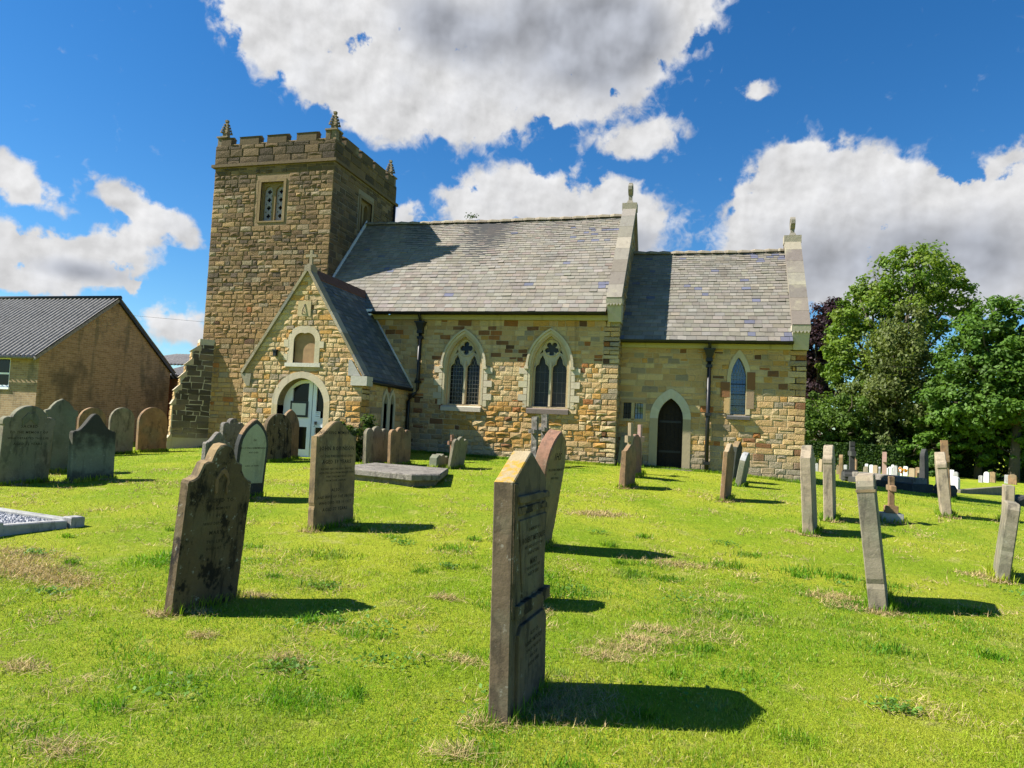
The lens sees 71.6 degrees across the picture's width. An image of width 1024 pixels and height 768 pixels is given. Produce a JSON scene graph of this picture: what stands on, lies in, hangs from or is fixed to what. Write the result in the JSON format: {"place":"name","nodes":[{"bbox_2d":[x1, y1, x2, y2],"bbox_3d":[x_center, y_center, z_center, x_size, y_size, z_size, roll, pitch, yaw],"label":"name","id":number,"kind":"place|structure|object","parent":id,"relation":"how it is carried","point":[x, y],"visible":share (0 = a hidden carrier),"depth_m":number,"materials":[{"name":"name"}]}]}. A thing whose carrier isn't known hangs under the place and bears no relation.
{"place":"outdoors","nodes":[
{"label":"outdoors","id":0,"kind":"place"},
{"bbox_2d":[195,446,800,482],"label":"grass","id":1,"kind":"structure","parent":0,"point":[583,462],"depth_m":19.89,"materials":[{"name":"green plant"}]},
{"bbox_2d":[0,442,1023,767],"bbox_3d":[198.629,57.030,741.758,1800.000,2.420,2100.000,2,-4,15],"label":"ground","id":2,"kind":"structure","parent":0,"point":[300,506],"depth_m":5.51,"materials":[{"name":"green plant"}]},
{"bbox_2d":[0,405,55,484],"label":"headstone","id":3,"kind":"object","parent":2,"relation":"on","point":[26,435],"visible":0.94,"depth_m":12.24,"materials":[{"name":"grey stone"}]},
{"bbox_2d":[0,507,84,536],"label":"grave kerb","id":4,"kind":"structure","parent":2,"relation":"on","point":[13,522],"depth_m":8.44,"materials":[{"name":"grey stone"}]},
{"bbox_2d":[44,399,77,472],"bbox_3d":[-9.004,1.135,14.099,0.100,1.682,0.640,0,-5,28],"label":"headstone","id":5,"kind":"object","parent":2,"relation":"on","point":[63,413],"visible":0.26,"depth_m":14.09,"materials":[{"name":"stone"}]},
{"bbox_2d":[0,296,175,441],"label":"village hall","id":6,"kind":"structure","parent":2,"relation":"on","point":[104,354],"depth_m":27.07,"materials":[{"name":"brick"}]},
{"bbox_2d":[0,358,10,388],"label":"window","id":7,"kind":"structure","parent":6,"relation":"in","point":[5,363],"depth_m":25.17,"materials":[{"name":"white paint"}]},
{"bbox_2d":[76,407,105,429],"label":"headstone","id":8,"kind":"object","parent":2,"relation":"on","point":[84,414],"visible":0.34,"depth_m":18.89,"materials":[{"name":"brown stone"}]},
{"bbox_2d":[67,414,115,482],"bbox_3d":[-7.628,1.256,12.888,0.130,1.430,0.793,-2,-5,28],"label":"headstone","id":9,"kind":"object","parent":2,"relation":"on","point":[91,447],"visible":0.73,"depth_m":12.82,"materials":[{"name":"black stone"}]},
{"bbox_2d":[108,408,134,451],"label":"headstone","id":10,"kind":"object","parent":2,"relation":"on","point":[121,422],"visible":0.65,"depth_m":19.78,"materials":[{"name":"grey stone"}]},
{"bbox_2d":[135,407,167,452],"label":"headstone","id":11,"kind":"object","parent":2,"relation":"on","point":[151,428],"visible":0.71,"depth_m":20.96,"materials":[{"name":"brown stone"}]},
{"bbox_2d":[164,354,189,434],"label":"outbuilding","id":12,"kind":"structure","parent":2,"relation":"on","point":[178,359],"depth_m":32.26,"materials":[{"name":"white brick"}]},
{"bbox_2d":[164,443,250,615],"bbox_3d":[-2.447,1.254,5.760,0.126,1.553,0.605,7,-1,30],"label":"headstone","id":13,"kind":"object","parent":2,"relation":"on","point":[210,525],"visible":0.94,"depth_m":5.68,"materials":[{"name":"stone"}]},
{"bbox_2d":[201,432,229,459],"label":"headstone","id":14,"kind":"object","parent":2,"relation":"on","point":[216,437],"visible":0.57,"depth_m":14.95,"materials":[{"name":"grey stone"}]},
{"bbox_2d":[220,418,243,449],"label":"headstone","id":15,"kind":"object","parent":2,"relation":"on","point":[230,429],"visible":0.48,"depth_m":18.12,"materials":[{"name":"grey stone"}]},
{"bbox_2d":[234,419,267,496],"bbox_3d":[-4.141,1.292,11.198,0.106,1.492,0.601,5,-2,28],"label":"headstone","id":16,"kind":"object","parent":2,"relation":"on","point":[251,448],"visible":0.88,"depth_m":11.19,"materials":[{"name":"stone"}]},
{"bbox_2d":[264,414,291,461],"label":"headstone","id":17,"kind":"object","parent":2,"relation":"on","point":[278,428],"visible":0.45,"depth_m":17.65,"materials":[{"name":"stone"}]},
{"bbox_2d":[284,409,298,457],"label":"headstone","id":18,"kind":"object","parent":2,"relation":"on","point":[291,415],"visible":0.41,"depth_m":18.58,"materials":[{"name":"brown stone"}]},
{"bbox_2d":[307,421,356,531],"bbox_3d":[-2.339,1.280,9.258,0.117,1.591,0.752,-1,-5,28],"label":"headstone","id":19,"kind":"object","parent":2,"relation":"on","point":[332,471],"visible":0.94,"depth_m":9.17,"materials":[{"name":"beige stone"}]},
{"bbox_2d":[340,413,377,460],"bbox_3d":[-4.046,1.376,18.195,1.129,1.305,1.165,2,-4,15],"label":"bush","id":20,"kind":"object","parent":2,"relation":"on","point":[368,422],"visible":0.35,"depth_m":18.16,"materials":[{"name":"green plant"}]},
{"bbox_2d":[363,426,388,463],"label":"headstone","id":21,"kind":"object","parent":2,"relation":"on","point":[375,443],"visible":0.68,"depth_m":17.21,"materials":[{"name":"grey stone"}]},
{"bbox_2d":[387,427,410,464],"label":"headstone","id":22,"kind":"object","parent":2,"relation":"on","point":[399,444],"visible":0.69,"depth_m":17.08,"materials":[{"name":"brown stone"}]},
{"bbox_2d":[355,463,447,486],"bbox_3d":[-2.337,2.023,14.679,2.480,0.555,2.770,2,-4,15],"label":"chest tomb","id":23,"kind":"object","parent":2,"relation":"on","point":[406,475],"visible":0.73,"depth_m":13.72,"materials":[{"name":"grey stone"}]},
{"bbox_2d":[429,454,448,466],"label":"headstone","id":24,"kind":"object","parent":2,"relation":"on","point":[435,460],"visible":0.45,"depth_m":16.55,"materials":[{"name":"stone"}]},
{"bbox_2d":[447,435,453,449],"bbox_3d":[-1.548,1.766,18.252,0.070,0.922,0.342,-1,-5,28],"label":"grave cross","id":25,"kind":"object","parent":2,"relation":"on","point":[451,440],"visible":0.37,"depth_m":18.23,"materials":[{"name":"red stone"}]},
{"bbox_2d":[448,437,467,468],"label":"headstone","id":26,"kind":"object","parent":2,"relation":"on","point":[458,450],"visible":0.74,"depth_m":16.61,"materials":[{"name":"grey stone"}]},
{"bbox_2d":[166,111,810,480],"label":"church","id":27,"kind":"structure","parent":2,"relation":"on","point":[592,336],"depth_m":21.09,"materials":[{"name":"stone"}]},
{"bbox_2d":[256,178,286,222],"bbox_3d":[-8.039,-6.163,24.084,1.052,1.490,0.448,2,-4,15],"label":"belfry window","id":28,"kind":"structure","parent":27,"relation":"in","point":[274,200],"depth_m":24.03,"materials":[{"name":"stone"}]},
{"bbox_2d":[283,379,323,456],"bbox_3d":[-5.651,0.983,19.364,1.400,2.300,0.118,2,-4,15],"label":"porch door","id":29,"kind":"structure","parent":27,"relation":"in","point":[304,397],"depth_m":19.37,"materials":[{"name":"white paint"}]},
{"bbox_2d":[357,194,373,232],"bbox_3d":[-5.417,-6.019,25.600,0.328,1.350,1.032,2,-4,15],"label":"belfry window","id":30,"kind":"structure","parent":27,"relation":"in","point":[365,214],"depth_m":25.71,"materials":[{"name":"stone"}]},
{"bbox_2d":[433,329,492,411],"bbox_3d":[-1.426,-0.410,21.297,1.830,2.465,0.400,2,-4,15],"label":"arched window","id":31,"kind":"structure","parent":27,"relation":"in","point":[464,363],"depth_m":21.34,"materials":[{"name":"stone"}]},
{"bbox_2d":[518,328,580,414],"bbox_3d":[1.111,-0.365,20.605,1.810,2.485,0.400,2,-4,15],"label":"arched window","id":32,"kind":"structure","parent":27,"relation":"in","point":[550,364],"depth_m":20.65,"materials":[{"name":"stone"}]},
{"bbox_2d":[620,399,646,421],"bbox_3d":[3.503,0.765,20.426,0.760,0.630,0.230,2,-4,15],"label":"low window","id":33,"kind":"structure","parent":27,"relation":"in","point":[640,405],"depth_m":20.40,"materials":[{"name":"stone"}]},
{"bbox_2d":[720,350,754,419],"bbox_3d":[6.261,0.015,19.682,0.910,1.950,0.330,2,-4,15],"label":"lancet window","id":34,"kind":"structure","parent":27,"relation":"in","point":[735,403],"depth_m":19.70,"materials":[{"name":"stone"}]},
{"bbox_2d":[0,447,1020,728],"bbox_3d":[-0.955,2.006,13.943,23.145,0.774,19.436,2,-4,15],"label":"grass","id":35,"kind":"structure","parent":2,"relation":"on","point":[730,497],"depth_m":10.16,"materials":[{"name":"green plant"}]},
{"bbox_2d":[0,467,1023,767],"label":"dry clippings","id":36,"kind":"object","parent":2,"relation":"on","point":[72,577],"visible":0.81,"depth_m":5.51,"materials":[{"name":"brown plant"}]},
{"bbox_2d":[488,451,549,724],"bbox_3d":[0.060,1.204,4.062,0.147,1.635,0.640,0,-4,19],"label":"headstone","id":37,"kind":"object","parent":2,"relation":"on","point":[520,592],"visible":0.92,"depth_m":3.83,"materials":[{"name":"grey stone"}]},
{"bbox_2d":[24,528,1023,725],"bbox_3d":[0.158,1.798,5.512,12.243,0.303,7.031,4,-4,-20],"label":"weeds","id":38,"kind":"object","parent":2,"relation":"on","point":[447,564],"visible":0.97,"depth_m":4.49,"materials":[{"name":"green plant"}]},
{"bbox_2d":[528,417,540,457],"bbox_3d":[0.565,1.604,18.380,0.520,1.521,0.576,0,-5,28],"label":"grave cross","id":39,"kind":"object","parent":2,"relation":"on","point":[535,431],"visible":0.37,"depth_m":18.34,"materials":[{"name":"grey stone"}]},
{"bbox_2d":[539,414,550,440],"bbox_3d":[0.868,1.593,18.821,0.180,1.582,0.411,-1,-5,28],"label":"grave cross","id":40,"kind":"object","parent":2,"relation":"on","point":[544,428],"visible":0.39,"depth_m":18.80,"materials":[{"name":"grey stone"}]},
{"bbox_2d":[535,429,565,544],"bbox_3d":[0.380,1.343,8.368,0.176,1.621,0.524,10,0,29],"label":"headstone","id":41,"kind":"object","parent":2,"relation":"on","point":[550,455],"visible":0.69,"depth_m":8.31,"materials":[{"name":"red stone"}]},
{"bbox_2d":[617,436,627,463],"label":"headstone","id":42,"kind":"structure","parent":2,"relation":"on","point":[623,444],"depth_m":19.89,"materials":[{"name":"stone"}]},
{"bbox_2d":[619,444,636,488],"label":"headstone","id":43,"kind":"object","parent":2,"relation":"on","point":[627,468],"visible":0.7,"depth_m":14.39,"materials":[{"name":"brown stone"}]},
{"bbox_2d":[625,423,634,444],"bbox_3d":[2.685,1.610,16.118,0.085,1.460,0.550,0,-5,28],"label":"grave cross","id":44,"kind":"object","parent":2,"relation":"on","point":[629,437],"visible":0.46,"depth_m":16.08,"materials":[{"name":"beige stone"}]},
{"bbox_2d":[633,434,641,473],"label":"headstone","id":45,"kind":"object","parent":2,"relation":"on","point":[637,445],"visible":0.37,"depth_m":16.44,"materials":[{"name":"grey stone"}]},
{"bbox_2d":[638,425,644,457],"bbox_3d":[3.160,1.729,17.609,0.090,1.440,0.501,1,-4,28],"label":"grave cross","id":46,"kind":"object","parent":2,"relation":"on","point":[640,429],"visible":0.3,"depth_m":17.60,"materials":[{"name":"pink stone"}]},
{"bbox_2d":[719,443,734,500],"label":"headstone","id":47,"kind":"object","parent":2,"relation":"on","point":[727,471],"visible":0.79,"depth_m":13.22,"materials":[{"name":"brown stone"}]},
{"bbox_2d":[732,441,742,480],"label":"headstone","id":48,"kind":"object","parent":2,"relation":"on","point":[737,447],"visible":0.52,"depth_m":17.32,"materials":[{"name":"stone"}]},
{"bbox_2d":[735,452,749,486],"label":"headstone","id":49,"kind":"object","parent":2,"relation":"on","point":[743,468],"visible":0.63,"depth_m":15.75,"materials":[{"name":"stone"}]},
{"bbox_2d":[800,445,816,534],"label":"headstone","id":50,"kind":"object","parent":2,"relation":"on","point":[808,490],"visible":0.75,"depth_m":10.24,"materials":[{"name":"stone"}]},
{"bbox_2d":[815,463,818,471],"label":"headstone","id":51,"kind":"object","parent":2,"relation":"on","point":[816,466],"visible":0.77,"depth_m":55.99,"materials":[{"name":"grey stone"}]},
{"bbox_2d":[819,459,822,471],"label":"headstone","id":52,"kind":"object","parent":2,"relation":"on","point":[820,465],"visible":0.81,"depth_m":55.11,"materials":[{"name":"beige stone"}]},
{"bbox_2d":[806,296,850,440],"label":"beech tree","id":53,"kind":"object","parent":2,"relation":"on","point":[816,382],"visible":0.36,"depth_m":82.13,"materials":[{"name":"purple plant"}]},
{"bbox_2d":[823,445,835,521],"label":"headstone","id":54,"kind":"object","parent":2,"relation":"on","point":[829,490],"visible":0.84,"depth_m":11.57,"materials":[{"name":"stone"}]},
{"bbox_2d":[805,390,873,461],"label":"yew tree","id":55,"kind":"object","parent":2,"relation":"on","point":[824,420],"visible":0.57,"depth_m":69.40,"materials":[{"name":"green plant"}]},
{"bbox_2d":[839,455,843,478],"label":"headstone","id":56,"kind":"object","parent":2,"relation":"on","point":[841,462],"visible":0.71,"depth_m":28.02,"materials":[{"name":"beige stone"}]},
{"bbox_2d":[841,441,857,480],"bbox_3d":[12.337,2.942,25.890,0.520,1.688,0.647,2,-4,15],"label":"grave cross","id":57,"kind":"object","parent":2,"relation":"on","point":[846,474],"visible":0.75,"depth_m":25.78,"materials":[{"name":"stone"}]},
{"bbox_2d":[805,440,904,472],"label":"hedge","id":58,"kind":"object","parent":2,"relation":"on","point":[843,450],"visible":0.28,"depth_m":67.22,"materials":[{"name":"green plant"}]},
{"bbox_2d":[863,466,868,471],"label":"headstone","id":59,"kind":"object","parent":2,"relation":"on","point":[865,468],"visible":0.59,"depth_m":51.68,"materials":[{"name":"grey stone"}]},
{"bbox_2d":[855,473,887,610],"bbox_3d":[3.376,1.554,6.627,0.166,1.413,0.671,-6,-7,28],"label":"headstone","id":60,"kind":"object","parent":2,"relation":"on","point":[872,543],"visible":0.81,"depth_m":6.36,"materials":[{"name":"grey stone"}]},
{"bbox_2d":[869,465,873,472],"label":"headstone","id":61,"kind":"object","parent":2,"relation":"on","point":[870,468],"visible":0.59,"depth_m":53.02,"materials":[{"name":"white stone"}]},
{"bbox_2d":[873,465,877,472],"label":"headstone","id":62,"kind":"object","parent":2,"relation":"on","point":[875,468],"visible":0.62,"depth_m":52.40,"materials":[{"name":"beige stone"}]},
{"bbox_2d":[882,452,886,473],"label":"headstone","id":63,"kind":"object","parent":2,"relation":"on","point":[884,462],"visible":0.77,"depth_m":49.07,"materials":[{"name":"pink stone"}]},
{"bbox_2d":[848,472,932,493],"bbox_3d":[12.771,3.400,24.149,0.750,0.620,3.265,3,-4,-10],"label":"coffin tomb","id":64,"kind":"object","parent":2,"relation":"on","point":[913,484],"visible":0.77,"depth_m":22.93,"materials":[{"name":"stone"}]},
{"bbox_2d":[888,467,892,474],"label":"headstone","id":65,"kind":"object","parent":2,"relation":"on","point":[890,470],"visible":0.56,"depth_m":57.26,"materials":[{"name":"white stone"}]},
{"bbox_2d":[879,476,903,524],"bbox_3d":[6.408,1.994,11.992,0.330,0.861,0.341,2,-4,15],"label":"grave cross","id":66,"kind":"object","parent":2,"relation":"on","point":[890,513],"visible":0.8,"depth_m":11.91,"materials":[{"name":"brown stone"}]},
{"bbox_2d":[835,299,952,466],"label":"birch tree","id":67,"kind":"object","parent":2,"relation":"on","point":[887,409],"visible":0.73,"depth_m":68.45,"materials":[{"name":"green plant"}]},
{"bbox_2d":[893,466,897,474],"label":"headstone","id":68,"kind":"object","parent":2,"relation":"on","point":[895,470],"visible":0.68,"depth_m":53.87,"materials":[{"name":"grey stone"}]},
{"bbox_2d":[813,239,982,419],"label":"ash tree","id":69,"kind":"object","parent":2,"relation":"on","point":[886,292],"visible":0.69,"depth_m":73.99,"materials":[{"name":"green plant"}]},
{"bbox_2d":[898,467,907,473],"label":"flowers","id":70,"kind":"object","parent":2,"relation":"on","point":[903,470],"visible":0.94,"depth_m":59.41,"materials":[{"name":"orange plant"}]},
{"bbox_2d":[903,466,907,475],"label":"headstone","id":71,"kind":"object","parent":2,"relation":"on","point":[904,473],"visible":0.56,"depth_m":61.95,"materials":[{"name":"white stone"}]},
{"bbox_2d":[909,468,914,476],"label":"headstone","id":72,"kind":"object","parent":2,"relation":"on","point":[911,472],"visible":0.63,"depth_m":54.26,"materials":[{"name":"beige stone"}]},
{"bbox_2d":[919,449,928,483],"bbox_3d":[13.949,3.031,24.018,0.343,1.670,0.220,6,-5,-40],"label":"monument","id":73,"kind":"object","parent":2,"relation":"on","point":[924,467],"visible":0.66,"depth_m":23.95,"materials":[{"name":"stone"}]},
{"bbox_2d":[838,419,1023,480],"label":"hedge","id":74,"kind":"object","parent":2,"relation":"on","point":[967,470],"visible":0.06,"depth_m":68.64,"materials":[{"name":"green plant"}]},
{"bbox_2d":[928,451,934,476],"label":"bush","id":75,"kind":"object","parent":2,"relation":"on","point":[931,463],"visible":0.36,"depth_m":63.82,"materials":[{"name":"green plant"}]},
{"bbox_2d":[934,452,951,515],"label":"headstone","id":76,"kind":"object","parent":2,"relation":"on","point":[943,488],"visible":0.77,"depth_m":13.16,"materials":[{"name":"stone"}]},
{"bbox_2d":[940,440,950,497],"bbox_3d":[10.870,2.281,17.770,0.170,1.741,0.602,-3,-6,28],"label":"gravestone","id":77,"kind":"object","parent":2,"relation":"on","point":[944,446],"visible":0.41,"depth_m":17.73,"materials":[{"name":"brown stone"}]},
{"bbox_2d":[933,483,957,497],"bbox_3d":[12.180,3.121,19.969,0.593,0.611,0.400,4,-4,-15],"label":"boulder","id":78,"kind":"object","parent":2,"relation":"on","point":[954,490],"visible":0.21,"depth_m":19.84,"materials":[{"name":"stone"}]},
{"bbox_2d":[950,476,959,488],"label":"headstone","id":79,"kind":"object","parent":2,"relation":"on","point":[955,480],"visible":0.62,"depth_m":27.94,"materials":[{"name":"white stone"}]},
{"bbox_2d":[887,395,1023,478],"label":"tree","id":80,"kind":"object","parent":2,"relation":"on","point":[982,453],"visible":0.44,"depth_m":65.44,"materials":[{"name":"green plant"}]},
{"bbox_2d":[908,294,1023,482],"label":"broadleaf tree","id":81,"kind":"object","parent":2,"relation":"on","point":[967,387],"visible":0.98,"depth_m":61.86,"materials":[{"name":"green plant"}]},
{"bbox_2d":[957,486,1001,494],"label":"grave kerb","id":82,"kind":"structure","parent":2,"relation":"on","point":[996,490],"depth_m":29.71,"materials":[{"name":"grey stone"}]},
{"bbox_2d":[978,475,982,482],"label":"headstone","id":83,"kind":"object","parent":2,"relation":"on","point":[980,478],"visible":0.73,"depth_m":56.70,"materials":[{"name":"grey stone"}]},
{"bbox_2d":[983,472,989,482],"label":"headstone","id":84,"kind":"object","parent":2,"relation":"on","point":[986,477],"visible":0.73,"depth_m":57.56,"materials":[{"name":"white stone"}]},
{"bbox_2d":[989,472,995,482],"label":"headstone","id":85,"kind":"object","parent":2,"relation":"on","point":[992,477],"visible":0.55,"depth_m":58.48,"materials":[{"name":"beige stone"}]},
{"bbox_2d":[1004,475,1007,483],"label":"headstone","id":86,"kind":"object","parent":2,"relation":"on","point":[1006,479],"visible":0.39,"depth_m":58.20,"materials":[{"name":"grey stone"}]},
{"bbox_2d":[993,500,1020,582],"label":"headstone","id":87,"kind":"object","parent":2,"relation":"on","point":[1006,538],"visible":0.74,"depth_m":7.91,"materials":[{"name":"grey stone"}]},
{"bbox_2d":[1001,484,1014,510],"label":"headstone","id":88,"kind":"object","parent":2,"relation":"on","point":[1008,492],"visible":0.38,"depth_m":13.31,"materials":[{"name":"stone"}]},
{"bbox_2d":[1008,474,1016,484],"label":"headstone","id":89,"kind":"object","parent":2,"relation":"on","point":[1012,479],"visible":0.71,"depth_m":56.43,"materials":[{"name":"brown stone"}]},
{"bbox_2d":[1015,494,1023,505],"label":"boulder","id":90,"kind":"object","parent":2,"relation":"on","point":[1019,499],"visible":0.24,"depth_m":20.48,"materials":[{"name":"stone"}]},
{"bbox_2d":[0,0,1023,439],"label":"sky","id":91,"kind":"structure","parent":0,"point":[877,126],"materials":[{"name":"blue"}]},
{"bbox_2d":[134,315,1007,371],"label":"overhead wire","id":92,"kind":"object","parent":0,"point":[807,362],"visible":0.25,"depth_m":50.59,"materials":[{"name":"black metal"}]}
]}

